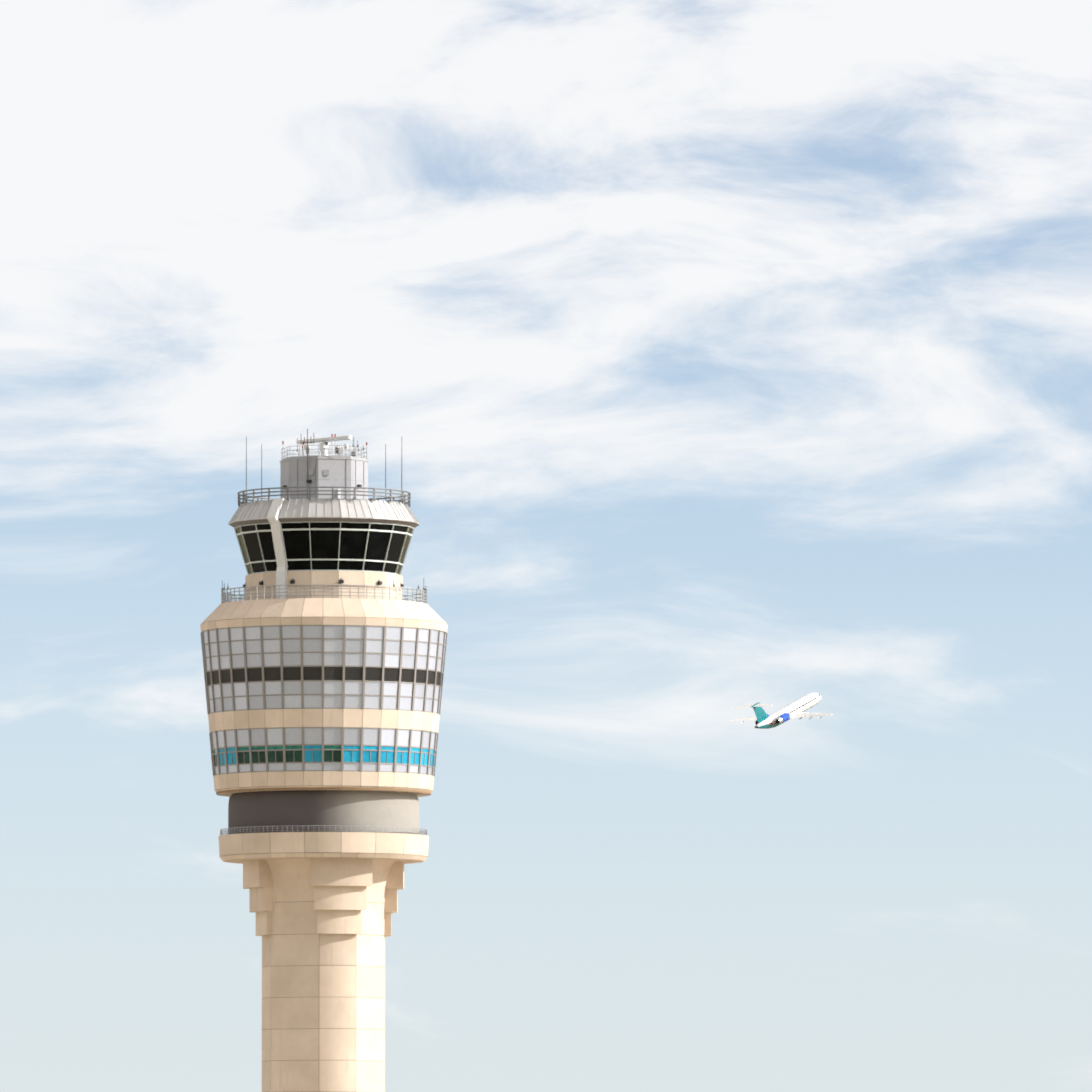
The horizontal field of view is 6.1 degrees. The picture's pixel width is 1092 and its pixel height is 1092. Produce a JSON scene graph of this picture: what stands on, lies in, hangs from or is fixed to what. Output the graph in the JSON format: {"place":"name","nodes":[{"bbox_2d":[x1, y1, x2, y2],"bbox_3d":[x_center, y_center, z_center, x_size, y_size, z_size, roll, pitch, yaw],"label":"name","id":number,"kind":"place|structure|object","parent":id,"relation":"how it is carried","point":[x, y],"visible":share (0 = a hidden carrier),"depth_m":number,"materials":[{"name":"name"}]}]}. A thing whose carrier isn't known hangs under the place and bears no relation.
{"place":"outdoors","nodes":[
{"label":"outdoors","id":0,"kind":"place"},
{"bbox_2d":[0,0,1091,1091],"label":"sky","id":1,"kind":"structure","parent":0,"point":[716,357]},
{"bbox_2d":[730,693,832,728],"bbox_3d":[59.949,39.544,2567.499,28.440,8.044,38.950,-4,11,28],"label":"airplane","id":2,"kind":"object","parent":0,"point":[795,709],"visible":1,"depth_m":2562.50,"materials":[{"name":"white metal"}]},
{"label":"apron pavement","id":3,"kind":"structure","parent":0,"visible":0},
{"bbox_2d":[200,429,447,1091],"bbox_3d":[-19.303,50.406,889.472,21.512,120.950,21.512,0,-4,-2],"label":"control tower","id":4,"kind":"structure","parent":3,"relation":"on","point":[323,642],"depth_m":885.50,"materials":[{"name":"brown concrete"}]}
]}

